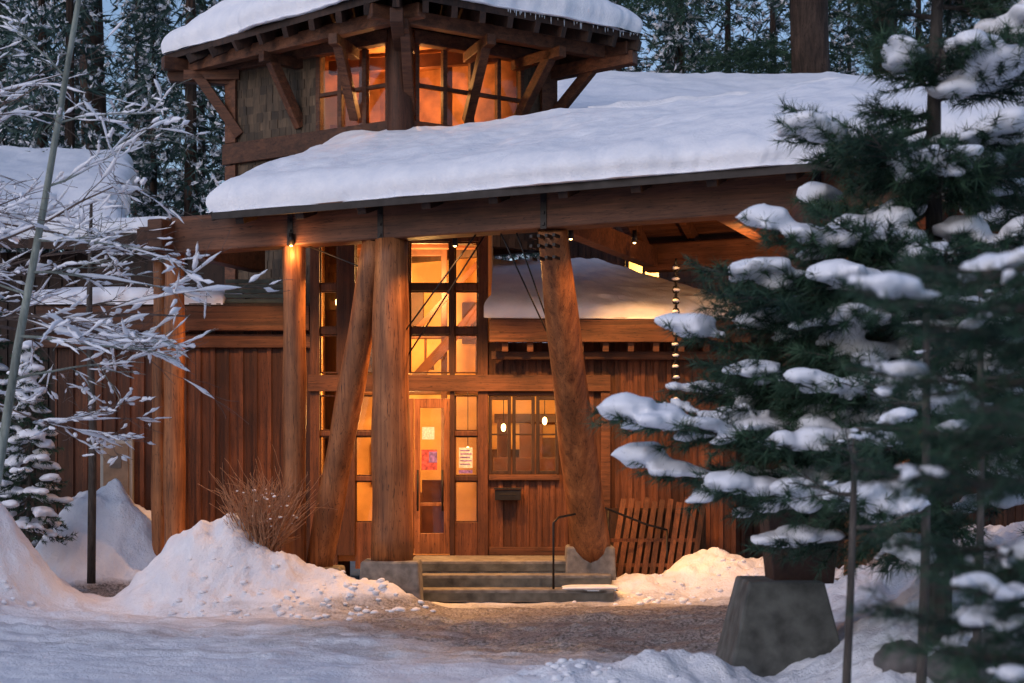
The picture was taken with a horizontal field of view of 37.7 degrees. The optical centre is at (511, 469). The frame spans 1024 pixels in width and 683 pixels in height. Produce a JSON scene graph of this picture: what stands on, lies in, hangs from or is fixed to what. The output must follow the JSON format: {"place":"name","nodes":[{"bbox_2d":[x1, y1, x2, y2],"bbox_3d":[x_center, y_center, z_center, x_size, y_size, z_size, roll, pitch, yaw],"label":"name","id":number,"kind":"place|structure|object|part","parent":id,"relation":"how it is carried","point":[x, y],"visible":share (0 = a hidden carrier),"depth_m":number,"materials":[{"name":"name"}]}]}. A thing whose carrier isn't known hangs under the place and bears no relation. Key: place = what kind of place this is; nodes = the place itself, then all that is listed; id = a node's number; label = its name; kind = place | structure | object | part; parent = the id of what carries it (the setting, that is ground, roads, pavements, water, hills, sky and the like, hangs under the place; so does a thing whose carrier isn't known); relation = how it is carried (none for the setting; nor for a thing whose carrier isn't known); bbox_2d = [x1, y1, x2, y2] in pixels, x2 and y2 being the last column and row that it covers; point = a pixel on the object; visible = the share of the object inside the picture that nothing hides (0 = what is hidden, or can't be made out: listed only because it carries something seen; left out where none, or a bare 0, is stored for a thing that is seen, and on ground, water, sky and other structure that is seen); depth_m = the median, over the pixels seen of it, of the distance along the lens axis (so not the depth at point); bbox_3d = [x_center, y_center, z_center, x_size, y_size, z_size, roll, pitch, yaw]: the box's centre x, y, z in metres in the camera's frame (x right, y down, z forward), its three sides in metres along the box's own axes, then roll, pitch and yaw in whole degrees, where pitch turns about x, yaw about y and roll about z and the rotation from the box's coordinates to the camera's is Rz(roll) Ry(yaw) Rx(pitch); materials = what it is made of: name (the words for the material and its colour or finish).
{"place":"outdoors","nodes":[
{"label":"outdoors","id":0,"kind":"place"},
{"bbox_2d":[8,0,979,260],"label":"sky","id":1,"kind":"structure","parent":0,"point":[107,6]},
{"bbox_2d":[0,342,1023,682],"bbox_3d":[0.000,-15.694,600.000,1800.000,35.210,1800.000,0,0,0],"label":"snowy ground","id":2,"kind":"structure","parent":0,"point":[106,628],"depth_m":16.40,"materials":[{"name":"white snow"}]},
{"bbox_2d":[0,295,40,547],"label":"young fir tree","id":3,"kind":"object","parent":2,"relation":"on","point":[15,491],"visible":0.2,"depth_m":22.42,"materials":[{"name":"green plant"}]},
{"bbox_2d":[0,338,77,544],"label":"young fir tree","id":4,"kind":"object","parent":2,"relation":"on","point":[41,515],"visible":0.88,"depth_m":20.48,"materials":[{"name":"green plant"}]},
{"bbox_2d":[10,204,176,583],"bbox_3d":[-5.746,-1.050,20.391,2.436,5.201,1.508,0,0,0],"label":"thin tree trunk","id":5,"kind":"object","parent":2,"relation":"on","point":[91,543],"visible":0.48,"depth_m":20.46,"materials":[{"name":"brown plant"}]},
{"bbox_2d":[0,0,207,250],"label":"pine tree","id":6,"kind":"object","parent":2,"relation":"on","point":[95,40],"visible":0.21,"depth_m":33.90,"materials":[{"name":"green plant"}]},
{"bbox_2d":[0,0,218,489],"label":"bare snowy tree","id":7,"kind":"object","parent":2,"relation":"on","point":[13,377],"visible":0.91,"depth_m":14.02,"materials":[{"name":"white plant"}]},
{"bbox_2d":[0,145,224,541],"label":"neighbour cabin","id":8,"kind":"object","parent":2,"relation":"on","point":[19,164],"visible":0.32,"depth_m":26.57,"materials":[{"name":"brown wood"}]},
{"bbox_2d":[100,439,133,501],"bbox_3d":[-5.850,0.125,22.210,0.480,1.170,0.140,0,0,0],"label":"door frame","id":9,"kind":"object","parent":2,"relation":"on","point":[120,470],"visible":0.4,"depth_m":22.15,"materials":[{"name":"grey paint"}]},
{"bbox_3d":[-5.850,0.100,22.164,0.380,0.980,0.028,0,0,0],"label":"door","id":10,"kind":"part","parent":9,"relation":"part of","materials":[{"name":"brown wood"}]},
{"bbox_2d":[0,5,293,466],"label":"bare snowy tree","id":11,"kind":"object","parent":2,"relation":"on","point":[63,326],"visible":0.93,"depth_m":14.65,"materials":[{"name":"white snow"}]},
{"bbox_2d":[199,445,336,551],"bbox_3d":[-3.157,0.385,19.380,1.745,1.436,1.643,0,0,0],"label":"bare bush","id":12,"kind":"object","parent":2,"relation":"on","point":[255,518],"visible":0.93,"depth_m":19.20,"materials":[{"name":"brown plant"}]},
{"bbox_2d":[0,536,760,682],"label":"snow chunks","id":13,"kind":"object","parent":2,"relation":"on","point":[561,661],"visible":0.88,"depth_m":18.30,"materials":[{"name":"white snow"}]},
{"bbox_2d":[0,0,996,342],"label":"distant trees","id":14,"kind":"object","parent":2,"relation":"on","point":[194,186],"visible":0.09,"depth_m":32.15,"materials":[{"name":"green plant"}]},
{"bbox_2d":[30,0,1023,601],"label":"timber lodge","id":15,"kind":"structure","parent":2,"relation":"on","point":[400,174],"depth_m":21.90,"materials":[{"name":"brown wood"}]},
{"bbox_2d":[409,398,449,553],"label":"entry doors","id":16,"kind":"structure","parent":15,"relation":"in","point":[423,543],"depth_m":22.02,"materials":[{"name":"brown wood"}]},
{"bbox_2d":[494,488,521,499],"bbox_3d":[-0.060,0.350,21.885,0.400,0.180,0.190,0,0,0],"label":"mailbox","id":17,"kind":"object","parent":15,"relation":"attached to","point":[507,493],"visible":1,"depth_m":21.81,"materials":[{"name":"metal"}]},
{"bbox_2d":[488,396,558,473],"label":"dark window frames","id":18,"kind":"structure","parent":15,"relation":"in","point":[490,398],"depth_m":22.00,"materials":[{"name":"brown wood"}]},
{"bbox_2d":[552,507,667,588],"bbox_3d":[1.272,1.082,20.719,2.194,1.136,0.353,0,0,-41],"label":"handrail","id":19,"kind":"object","parent":15,"relation":"on","point":[553,540],"visible":0.75,"depth_m":20.88,"materials":[{"name":"metal"}]},
{"bbox_2d":[629,262,658,276],"bbox_3d":[4.150,-3.450,28.050,4.500,2.000,0.100,0,0,0],"label":"window","id":20,"kind":"structure","parent":15,"relation":"attached to","point":[635,267],"depth_m":28.00,"materials":[{"name":"glass"}]},
{"bbox_2d":[671,258,679,397],"bbox_3d":[2.250,-1.762,20.588,0.125,2.300,0.125,0,0,-17],"label":"rain chain","id":21,"kind":"object","parent":15,"relation":"hanging from","point":[675,299],"visible":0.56,"depth_m":20.58,"materials":[{"name":"metal"}]},
{"bbox_2d":[557,71,897,107],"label":"roof snow","id":22,"kind":"structure","parent":15,"relation":"attached to","point":[606,88],"depth_m":28.47,"materials":[{"name":"white snow"}]},
{"bbox_2d":[605,497,705,576],"bbox_3d":[2.050,1.018,21.418,1.500,1.264,0.564,0,0,0],"label":"slatted wooden fence","id":23,"kind":"object","parent":2,"relation":"on","point":[640,548],"visible":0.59,"depth_m":21.43,"materials":[{"name":"brown wood"}]},
{"bbox_2d":[612,0,838,73],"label":"pine trees","id":24,"kind":"object","parent":2,"relation":"on","point":[809,21],"visible":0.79,"depth_m":30.88,"materials":[{"name":"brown plant"}]},
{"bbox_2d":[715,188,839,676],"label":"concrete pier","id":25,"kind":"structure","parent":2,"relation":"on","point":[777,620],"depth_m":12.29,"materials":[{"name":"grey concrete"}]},
{"bbox_2d":[675,0,896,74],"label":"pine tree","id":26,"kind":"object","parent":2,"relation":"on","point":[767,67],"visible":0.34,"depth_m":35.37,"materials":[{"name":"green plant"}]},
{"bbox_2d":[568,227,1023,568],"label":"walls","id":27,"kind":"structure","parent":2,"relation":"on","point":[578,249],"depth_m":26.47,"materials":[{"name":"brown wood"}]},
{"bbox_2d":[578,0,1023,645],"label":"snowy pine tree","id":28,"kind":"object","parent":2,"relation":"on","point":[768,412],"visible":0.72,"depth_m":10.52,"materials":[{"name":"green plant"}]},
{"bbox_2d":[772,389,943,682],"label":"pine sapling","id":29,"kind":"object","parent":2,"relation":"on","point":[903,413],"visible":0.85,"depth_m":9.18,"materials":[{"name":"green plant"}]},
{"bbox_2d":[873,639,916,673],"bbox_3d":[2.747,1.343,10.606,0.369,0.294,0.349,0,0,18],"label":"boulder","id":30,"kind":"object","parent":2,"relation":"on","point":[904,666],"visible":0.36,"depth_m":10.47,"materials":[{"name":"stone"}]},
{"bbox_2d":[817,243,1023,682],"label":"pine tree","id":31,"kind":"object","parent":2,"relation":"on","point":[985,584],"visible":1,"depth_m":5.18,"materials":[{"name":"green plant"}]},
{"bbox_2d":[850,313,1002,682],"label":"pine sapling","id":32,"kind":"object","parent":2,"relation":"on","point":[921,669],"visible":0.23,"depth_m":9.28,"materials":[{"name":"green plant"}]},
{"bbox_2d":[886,0,1023,536],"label":"snowy pine tree","id":33,"kind":"object","parent":2,"relation":"on","point":[994,223],"visible":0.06,"depth_m":12.69,"materials":[{"name":"green plant"}]},
{"bbox_2d":[894,249,1023,679],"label":"pine sapling","id":34,"kind":"object","parent":2,"relation":"on","point":[979,524],"visible":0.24,"depth_m":9.78,"materials":[{"name":"green plant"}]},
{"bbox_2d":[927,646,993,682],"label":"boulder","id":35,"kind":"object","parent":2,"relation":"on","point":[938,667],"visible":0.21,"depth_m":9.98,"materials":[{"name":"stone"}]}
]}

